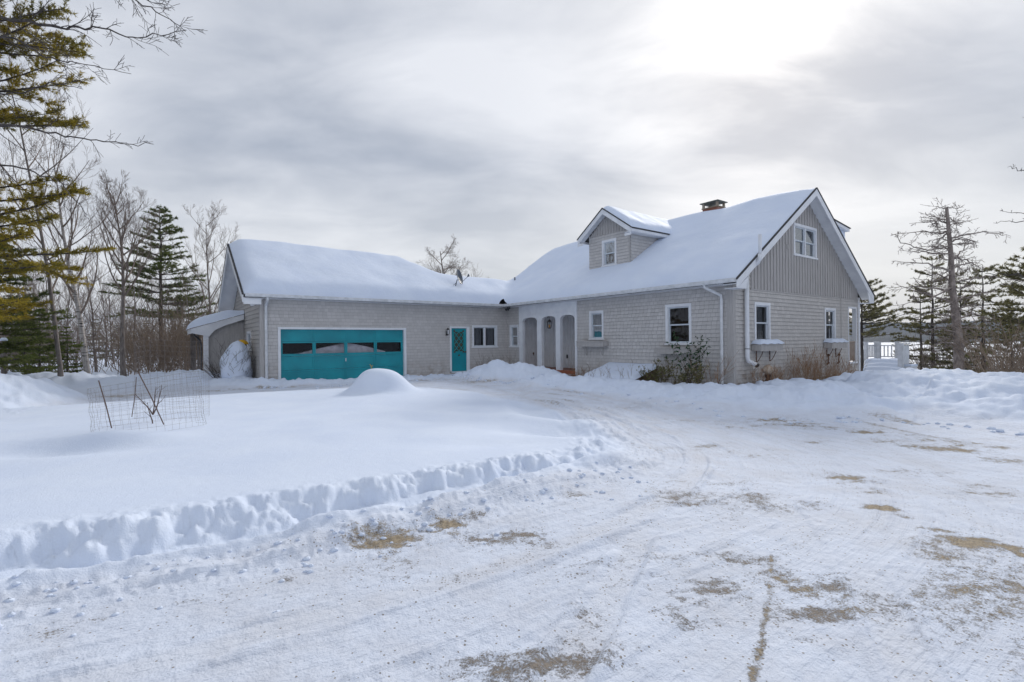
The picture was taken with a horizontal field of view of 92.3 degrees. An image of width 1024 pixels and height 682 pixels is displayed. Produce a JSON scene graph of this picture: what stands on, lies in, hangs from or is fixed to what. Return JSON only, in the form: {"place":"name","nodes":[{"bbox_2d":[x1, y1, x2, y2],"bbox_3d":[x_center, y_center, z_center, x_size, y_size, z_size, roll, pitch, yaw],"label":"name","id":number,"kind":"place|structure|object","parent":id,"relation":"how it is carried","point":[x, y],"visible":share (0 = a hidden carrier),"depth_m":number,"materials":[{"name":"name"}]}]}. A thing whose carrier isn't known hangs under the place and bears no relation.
{"place":"outdoors","nodes":[
{"label":"outdoors","id":0,"kind":"place"},
{"bbox_2d":[0,345,1023,681],"bbox_3d":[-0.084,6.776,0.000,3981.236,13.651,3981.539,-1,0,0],"label":"ground","id":1,"kind":"structure","parent":0,"point":[734,545],"depth_m":4.01,"materials":[{"name":"white snow"}]},
{"bbox_2d":[0,338,7,373],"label":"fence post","id":2,"kind":"object","parent":1,"relation":"on","point":[3,371],"visible":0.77,"depth_m":19.93,"materials":[{"name":"grey wood"}]},
{"bbox_2d":[2,287,30,364],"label":"spruce tree","id":3,"kind":"object","parent":1,"relation":"on","point":[9,309],"visible":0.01,"depth_m":33.75,"materials":[{"name":"green plant"}]},
{"bbox_2d":[0,307,51,371],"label":"young spruce","id":4,"kind":"object","parent":1,"relation":"on","point":[23,352],"visible":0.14,"depth_m":23.97,"materials":[{"name":"green plant"}]},
{"bbox_2d":[10,275,47,353],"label":"spruce tree","id":5,"kind":"object","parent":1,"relation":"on","point":[27,294],"visible":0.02,"depth_m":59.84,"materials":[{"name":"green plant"}]},
{"bbox_2d":[0,258,61,365],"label":"bare tree","id":6,"kind":"object","parent":1,"relation":"on","point":[20,297],"visible":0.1,"depth_m":30.03,"materials":[{"name":"grey plant"}]},
{"bbox_2d":[0,241,70,365],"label":"bare tree","id":7,"kind":"object","parent":1,"relation":"on","point":[29,285],"visible":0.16,"depth_m":25.92,"materials":[{"name":"grey plant"}]},
{"bbox_2d":[13,308,67,374],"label":"young spruce","id":8,"kind":"object","parent":1,"relation":"on","point":[26,372],"visible":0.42,"depth_m":20.99,"materials":[{"name":"green plant"}]},
{"bbox_2d":[0,215,82,372],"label":"pine tree","id":9,"kind":"object","parent":1,"relation":"on","point":[19,348],"visible":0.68,"depth_m":18.11,"materials":[{"name":"green plant"}]},
{"bbox_2d":[14,271,68,363],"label":"bare tree","id":10,"kind":"object","parent":1,"relation":"on","point":[39,289],"visible":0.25,"depth_m":32.78,"materials":[{"name":"grey plant"}]},
{"bbox_2d":[20,274,64,321],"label":"bare tree","id":11,"kind":"object","parent":1,"relation":"on","point":[42,290],"visible":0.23,"depth_m":45.01,"materials":[{"name":"grey plant"}]},
{"bbox_2d":[14,255,72,365],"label":"bare tree","id":12,"kind":"object","parent":1,"relation":"on","point":[59,295],"visible":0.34,"depth_m":27.07,"materials":[{"name":"grey plant"}]},
{"bbox_2d":[0,0,116,322],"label":"pine tree","id":13,"kind":"object","parent":1,"relation":"on","point":[22,267],"visible":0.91,"depth_m":14.10,"materials":[{"name":"green plant"}]},
{"bbox_2d":[6,131,125,373],"bbox_3d":[-19.287,-3.568,21.650,4.004,11.237,4.440,-1,0,-11],"label":"birch tree","id":14,"kind":"object","parent":1,"relation":"on","point":[84,351],"visible":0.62,"depth_m":21.38,"materials":[{"name":"grey plant"}]},
{"bbox_2d":[30,260,101,370],"bbox_3d":[-26.235,-1.488,29.152,3.490,7.094,2.185,-1,0,5],"label":"bare tree","id":15,"kind":"object","parent":1,"relation":"on","point":[69,307],"visible":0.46,"depth_m":29.01,"materials":[{"name":"grey plant"}]},
{"bbox_2d":[0,52,132,376],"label":"bare tree","id":16,"kind":"object","parent":1,"relation":"on","point":[60,372],"visible":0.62,"depth_m":18.66,"materials":[{"name":"brown plant"}]},
{"bbox_2d":[50,326,82,372],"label":"young spruce","id":17,"kind":"object","parent":1,"relation":"on","point":[67,350],"visible":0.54,"depth_m":22.49,"materials":[{"name":"green plant"}]},
{"bbox_2d":[58,256,95,360],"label":"bare tree","id":18,"kind":"object","parent":1,"relation":"on","point":[76,284],"visible":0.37,"depth_m":35.00,"materials":[{"name":"grey plant"}]},
{"bbox_2d":[57,285,100,338],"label":"bare tree","id":19,"kind":"object","parent":1,"relation":"on","point":[76,313],"visible":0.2,"depth_m":42.09,"materials":[{"name":"grey plant"}]},
{"bbox_2d":[61,247,133,371],"bbox_3d":[-22.917,-1.579,27.268,2.648,7.294,2.879,-1,0,8],"label":"bare tree","id":20,"kind":"object","parent":1,"relation":"on","point":[92,323],"visible":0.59,"depth_m":26.84,"materials":[{"name":"grey plant"}]},
{"bbox_2d":[88,319,111,359],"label":"spruce tree","id":21,"kind":"object","parent":1,"relation":"on","point":[98,345],"visible":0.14,"depth_m":54.01,"materials":[{"name":"green plant"}]},
{"bbox_2d":[0,0,207,219],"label":"hardwood tree","id":22,"kind":"object","parent":1,"relation":"on","point":[54,25],"visible":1,"depth_m":8.04,"materials":[{"name":"brown plant"}]},
{"bbox_2d":[85,259,132,366],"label":"bare tree","id":23,"kind":"object","parent":1,"relation":"on","point":[103,306],"visible":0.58,"depth_m":32.91,"materials":[{"name":"grey plant"}]},
{"bbox_2d":[0,272,223,372],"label":"brush","id":24,"kind":"object","parent":1,"relation":"on","point":[91,348],"visible":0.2,"depth_m":26.83,"materials":[{"name":"brown plant"}]},
{"bbox_2d":[92,273,131,362],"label":"bare tree","id":25,"kind":"object","parent":1,"relation":"on","point":[109,300],"visible":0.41,"depth_m":37.80,"materials":[{"name":"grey plant"}]},
{"bbox_2d":[71,169,171,376],"bbox_3d":[-17.612,-2.977,22.684,3.236,10.038,4.152,-1,0,-6],"label":"hardwood tree","id":26,"kind":"object","parent":1,"relation":"on","point":[124,278],"visible":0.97,"depth_m":22.28,"materials":[{"name":"grey plant"}]},
{"bbox_2d":[104,276,151,323],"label":"bare tree","id":27,"kind":"object","parent":1,"relation":"on","point":[126,300],"visible":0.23,"depth_m":47.77,"materials":[{"name":"grey plant"}]},
{"bbox_2d":[107,256,159,368],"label":"bare tree","id":28,"kind":"object","parent":1,"relation":"on","point":[134,306],"visible":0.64,"depth_m":27.80,"materials":[{"name":"grey plant"}]},
{"bbox_2d":[131,283,158,342],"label":"bare tree","id":29,"kind":"object","parent":1,"relation":"on","point":[147,307],"visible":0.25,"depth_m":33.98,"materials":[{"name":"grey plant"}]},
{"bbox_2d":[87,371,205,430],"bbox_3d":[-5.725,0.953,7.763,1.603,0.955,1.108,-1,0,0],"label":"wire cage","id":30,"kind":"object","parent":1,"relation":"on","point":[142,401],"visible":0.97,"depth_m":7.62,"materials":[{"name":"grey metal"}]},
{"bbox_2d":[132,385,165,423],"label":"sapling","id":31,"kind":"object","parent":1,"relation":"on","point":[154,402],"visible":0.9,"depth_m":7.80,"materials":[{"name":"brown plant"}]},
{"bbox_2d":[87,299,213,375],"bbox_3d":[-18.166,-0.295,26.731,15.450,4.222,7.552,-1,0,42],"label":"brush","id":32,"kind":"object","parent":1,"relation":"on","point":[170,356],"visible":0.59,"depth_m":23.77,"materials":[{"name":"brown plant"}]},
{"bbox_2d":[132,267,176,349],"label":"bare tree","id":33,"kind":"object","parent":1,"relation":"on","point":[152,296],"visible":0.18,"depth_m":39.71,"materials":[{"name":"grey plant"}]},
{"bbox_2d":[98,204,217,366],"bbox_3d":[-22.723,-3.341,32.043,6.576,10.936,5.807,-1,0,-36],"label":"pine tree","id":34,"kind":"object","parent":1,"relation":"on","point":[164,254],"visible":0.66,"depth_m":31.77,"materials":[{"name":"green plant"}]},
{"bbox_2d":[146,272,184,370],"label":"bare tree","id":35,"kind":"object","parent":1,"relation":"on","point":[160,287],"visible":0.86,"depth_m":26.96,"materials":[{"name":"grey plant"}]},
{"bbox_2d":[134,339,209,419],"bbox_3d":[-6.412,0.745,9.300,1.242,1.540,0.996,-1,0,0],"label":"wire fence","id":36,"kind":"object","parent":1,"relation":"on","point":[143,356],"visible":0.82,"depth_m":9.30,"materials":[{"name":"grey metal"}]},
{"bbox_2d":[158,260,203,358],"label":"bare tree","id":37,"kind":"object","parent":1,"relation":"on","point":[180,293],"visible":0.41,"depth_m":32.72,"materials":[{"name":"grey plant"}]},
{"bbox_2d":[167,273,207,368],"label":"bare tree","id":38,"kind":"object","parent":1,"relation":"on","point":[186,301],"visible":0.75,"depth_m":28.73,"materials":[{"name":"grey plant"}]},
{"bbox_2d":[182,262,218,317],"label":"bare tree","id":39,"kind":"object","parent":1,"relation":"on","point":[204,288],"visible":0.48,"depth_m":38.02,"materials":[{"name":"grey plant"}]},
{"bbox_2d":[170,199,238,314],"bbox_3d":[-17.759,-3.269,29.734,4.947,10.755,3.343,-1,0,16],"label":"bare tree","id":40,"kind":"object","parent":1,"relation":"on","point":[207,244],"visible":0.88,"depth_m":29.69,"materials":[{"name":"grey plant"}]},
{"bbox_2d":[192,291,217,324],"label":"bare tree","id":41,"kind":"object","parent":1,"relation":"on","point":[206,305],"visible":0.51,"depth_m":26.08,"materials":[{"name":"grey plant"}]},
{"bbox_2d":[206,281,227,320],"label":"bare tree","id":42,"kind":"object","parent":1,"relation":"on","point":[214,300],"visible":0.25,"depth_m":35.91,"materials":[{"name":"plant"}]},
{"bbox_2d":[198,337,255,377],"bbox_3d":[-10.505,0.626,18.230,1.797,1.639,1.325,-1,0,0],"label":"snowy bush","id":43,"kind":"object","parent":1,"relation":"on","point":[235,359],"visible":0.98,"depth_m":18.00,"materials":[{"name":"white snow"}]},
{"bbox_2d":[417,234,490,276],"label":"bare tree","id":44,"kind":"object","parent":1,"relation":"on","point":[443,270],"visible":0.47,"depth_m":40.55,"materials":[{"name":"grey plant"}]},
{"bbox_2d":[475,349,518,364],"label":"dry stalks","id":45,"kind":"object","parent":1,"relation":"on","point":[502,358],"visible":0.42,"depth_m":22.83,"materials":[{"name":"brown plant"}]},
{"bbox_2d":[0,372,1023,650],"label":"snow lumps","id":46,"kind":"object","parent":1,"relation":"on","point":[56,610],"visible":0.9,"depth_m":4.12,"materials":[{"name":"white snow"}]},
{"bbox_2d":[186,187,874,384],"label":"house","id":47,"kind":"structure","parent":1,"relation":"on","point":[760,281],"depth_m":19.06,"materials":[{"name":"grey wood"}]},
{"bbox_2d":[246,331,251,350],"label":"window frame","id":48,"kind":"structure","parent":47,"relation":"in","point":[248,333],"depth_m":20.18,"materials":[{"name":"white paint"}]},
{"bbox_2d":[281,329,402,379],"bbox_3d":[-6.616,0.656,19.615,4.834,2.212,0.102,-1,0,-36],"label":"garage door","id":49,"kind":"structure","parent":47,"relation":"in","point":[323,365],"depth_m":19.43,"materials":[{"name":"teal paint"}]},
{"bbox_2d":[451,328,465,370],"bbox_3d":[-2.436,0.399,22.555,0.796,1.960,0.112,-1,0,-36],"label":"door","id":50,"kind":"structure","parent":47,"relation":"in","point":[458,334],"depth_m":22.55,"materials":[{"name":"teal paint"}]},
{"bbox_2d":[454,269,469,285],"bbox_3d":[-2.378,-2.806,22.828,0.540,1.138,0.741,-1,0,-42],"label":"satellite dish","id":51,"kind":"object","parent":47,"relation":"on","point":[459,277],"visible":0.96,"depth_m":22.92,"materials":[{"name":"paint"}]},
{"bbox_2d":[472,325,497,347],"bbox_3d":[-1.353,-0.211,23.450,1.480,1.070,0.307,-1,0,-36],"label":"window frame","id":52,"kind":"structure","parent":47,"relation":"in","point":[476,329],"depth_m":23.45,"materials":[{"name":"white paint"}]},
{"bbox_2d":[509,324,518,346],"bbox_3d":[0.153,-0.237,23.680,0.195,1.090,0.780,-1,0,-36],"label":"window frame","id":53,"kind":"structure","parent":47,"relation":"in","point":[511,327],"depth_m":23.85,"materials":[{"name":"white paint"}]},
{"bbox_2d":[588,310,604,339],"bbox_3d":[3.395,-0.609,19.314,0.307,1.150,0.820,-1,0,-36],"label":"window frame","id":54,"kind":"structure","parent":47,"relation":"in","point":[599,314],"depth_m":19.45,"materials":[{"name":"white paint"}]},
{"bbox_2d":[601,238,616,267],"bbox_3d":[4.027,-3.610,20.178,0.195,1.100,0.840,-1,0,-36],"label":"window frame","id":55,"kind":"structure","parent":47,"relation":"in","point":[604,247],"depth_m":20.31,"materials":[{"name":"white paint"}]},
{"bbox_2d":[664,303,692,344],"bbox_3d":[5.582,-0.546,16.310,0.307,1.360,1.050,-1,0,-36],"label":"window frame","id":56,"kind":"structure","parent":47,"relation":"in","point":[682,327],"depth_m":16.46,"materials":[{"name":"white paint"}]},
{"bbox_2d":[754,302,770,339],"bbox_3d":[7.935,-0.584,15.813,1.040,1.290,0.307,-1,0,-36],"label":"window frame","id":57,"kind":"structure","parent":47,"relation":"in","point":[758,329],"depth_m":15.98,"materials":[{"name":"white paint"}]},
{"bbox_2d":[793,222,817,259],"bbox_3d":[10.413,-3.534,17.568,1.840,1.140,0.195,-1,0,-36],"label":"window frame","id":58,"kind":"structure","parent":47,"relation":"in","point":[804,228],"depth_m":17.57,"materials":[{"name":"white paint"}]},
{"bbox_2d":[824,308,835,338],"bbox_3d":[12.052,-0.616,18.738,1.020,1.270,0.195,-1,0,-36],"label":"window frame","id":59,"kind":"structure","parent":47,"relation":"in","point":[832,311],"depth_m":18.93,"materials":[{"name":"white paint"}]},
{"bbox_2d":[567,365,587,376],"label":"dry stalks","id":60,"kind":"object","parent":1,"relation":"on","point":[577,371],"visible":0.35,"depth_m":19.60,"materials":[{"name":"beige plant"}]},
{"bbox_2d":[587,362,632,377],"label":"dry stalks","id":61,"kind":"object","parent":1,"relation":"on","point":[609,370],"visible":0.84,"depth_m":16.36,"materials":[{"name":"beige plant"}]},
{"bbox_2d":[636,357,690,383],"bbox_3d":[4.901,1.006,15.926,1.412,1.048,2.069,-1,0,-21],"label":"shrub","id":62,"kind":"object","parent":1,"relation":"on","point":[662,370],"visible":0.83,"depth_m":15.90,"materials":[{"name":"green plant"}]},
{"bbox_2d":[665,331,710,382],"bbox_3d":[5.399,0.607,15.027,1.259,1.858,0.871,-1,0,0],"label":"holly bush","id":63,"kind":"object","parent":1,"relation":"on","point":[699,351],"visible":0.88,"depth_m":14.95,"materials":[{"name":"green plant"}]},
{"bbox_2d":[677,361,709,383],"bbox_3d":[5.472,1.054,14.936,0.985,0.941,1.319,-1,0,0],"label":"shrub","id":64,"kind":"object","parent":1,"relation":"on","point":[695,377],"visible":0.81,"depth_m":14.86,"materials":[{"name":"green plant"}]},
{"bbox_2d":[689,352,735,383],"bbox_3d":[5.962,0.868,14.691,1.322,1.252,1.623,-1,0,0],"label":"shrub","id":65,"kind":"object","parent":1,"relation":"on","point":[723,374],"visible":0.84,"depth_m":14.52,"materials":[{"name":"brown plant"}]},
{"bbox_2d":[762,365,773,380],"bbox_3d":[7.719,1.053,14.841,0.336,0.670,0.300,-1,0,0],"label":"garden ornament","id":66,"kind":"object","parent":1,"relation":"on","point":[764,368],"visible":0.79,"depth_m":14.77,"materials":[{"name":"stone"}]},
{"bbox_2d":[746,361,790,381],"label":"dry stalks","id":67,"kind":"object","parent":1,"relation":"on","point":[775,375],"visible":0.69,"depth_m":14.95,"materials":[{"name":"brown plant"}]},
{"bbox_2d":[785,340,868,379],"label":"dry stalks","id":68,"kind":"object","parent":1,"relation":"on","point":[815,375],"visible":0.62,"depth_m":17.07,"materials":[{"name":"brown plant"}]},
{"bbox_2d":[863,342,875,360],"bbox_3d":[18.650,0.523,25.550,1.446,0.980,0.190,-1,0,-34],"label":"deck railing","id":69,"kind":"object","parent":1,"relation":"on","point":[867,350],"visible":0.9,"depth_m":25.32,"materials":[{"name":"white paint"}]},
{"bbox_2d":[829,278,910,370],"bbox_3d":[20.730,-0.548,28.974,4.760,6.618,4.582,-1,0,35],"label":"spruce tree","id":70,"kind":"object","parent":1,"relation":"on","point":[875,313],"visible":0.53,"depth_m":28.35,"materials":[{"name":"green plant"}]},
{"bbox_2d":[863,358,900,370],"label":"snowy steps","id":71,"kind":"structure","parent":1,"relation":"on","point":[877,364],"depth_m":21.87,"materials":[{"name":"white snow"}]},
{"bbox_2d":[897,343,917,368],"bbox_3d":[17.336,0.807,21.574,1.020,1.440,0.470,-1,0,-36],"label":"rail box","id":72,"kind":"object","parent":71,"relation":"on","point":[903,354],"visible":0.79,"depth_m":21.41,"materials":[{"name":"white paint"}]},
{"bbox_2d":[876,342,899,358],"bbox_3d":[19.291,0.527,25.250,0.190,0.960,1.005,-1,0,-31],"label":"deck railing","id":73,"kind":"object","parent":1,"relation":"on","point":[878,349],"visible":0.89,"depth_m":25.36,"materials":[{"name":"white paint"}]},
{"bbox_2d":[890,287,949,369],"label":"spruce tree","id":74,"kind":"object","parent":1,"relation":"on","point":[912,331],"visible":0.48,"depth_m":27.06,"materials":[{"name":"green plant"}]},
{"bbox_2d":[891,254,987,367],"bbox_3d":[22.572,-1.006,25.928,3.599,7.373,3.828,-1,0,16],"label":"spruce tree","id":75,"kind":"object","parent":1,"relation":"on","point":[915,324],"visible":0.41,"depth_m":25.89,"materials":[{"name":"green plant"}]},
{"bbox_2d":[886,197,1022,369],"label":"dead pine","id":76,"kind":"object","parent":1,"relation":"on","point":[954,300],"visible":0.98,"depth_m":16.13,"materials":[{"name":"grey plant"}]},
{"bbox_2d":[890,333,1023,371],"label":"brush","id":77,"kind":"object","parent":1,"relation":"on","point":[930,361],"visible":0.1,"depth_m":24.35,"materials":[{"name":"plant"}]},
{"bbox_2d":[926,270,988,370],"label":"spruce tree","id":78,"kind":"object","parent":1,"relation":"on","point":[945,335],"visible":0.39,"depth_m":22.51,"materials":[{"name":"green plant"}]},
{"bbox_2d":[922,310,1023,372],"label":"brush","id":79,"kind":"object","parent":1,"relation":"on","point":[1019,362],"visible":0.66,"depth_m":15.18,"materials":[{"name":"brown plant"}]},
{"bbox_2d":[929,263,1023,372],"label":"spruce tree","id":80,"kind":"object","parent":1,"relation":"on","point":[990,267],"visible":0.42,"depth_m":22.46,"materials":[{"name":"green plant"}]},
{"bbox_2d":[972,246,1023,330],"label":"spruce tree","id":81,"kind":"object","parent":1,"relation":"on","point":[1017,289],"visible":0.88,"depth_m":17.42,"materials":[{"name":"green plant"}]},
{"bbox_2d":[985,302,1023,367],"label":"spruce tree","id":82,"kind":"object","parent":1,"relation":"on","point":[1004,324],"visible":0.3,"depth_m":22.94,"materials":[{"name":"green plant"}]},
{"bbox_2d":[985,164,1023,287],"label":"dead tree","id":83,"kind":"object","parent":1,"relation":"on","point":[1014,222],"visible":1,"depth_m":11.49,"materials":[{"name":"plant"}]},
{"bbox_2d":[0,0,1023,344],"label":"sky","id":84,"kind":"structure","parent":0,"point":[400,128],"materials":[{"name":"grey"}]},
{"bbox_2d":[829,321,1021,336],"bbox_3d":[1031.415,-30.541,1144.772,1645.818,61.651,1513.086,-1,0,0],"label":"hills","id":85,"kind":"structure","parent":0,"point":[889,329],"depth_m":1247.67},
{"bbox_2d":[829,331,1023,341],"bbox_3d":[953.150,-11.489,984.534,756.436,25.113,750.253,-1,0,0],"label":"shore","id":86,"kind":"structure","parent":0,"point":[886,338],"depth_m":952.44,"materials":[{"name":"white snow"}]},
{"bbox_2d":[860,342,1023,370],"bbox_3d":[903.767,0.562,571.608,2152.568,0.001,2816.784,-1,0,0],"label":"lake","id":87,"kind":"structure","parent":0,"point":[893,348],"depth_m":383.61,"materials":[{"name":"white ice"}]}
]}

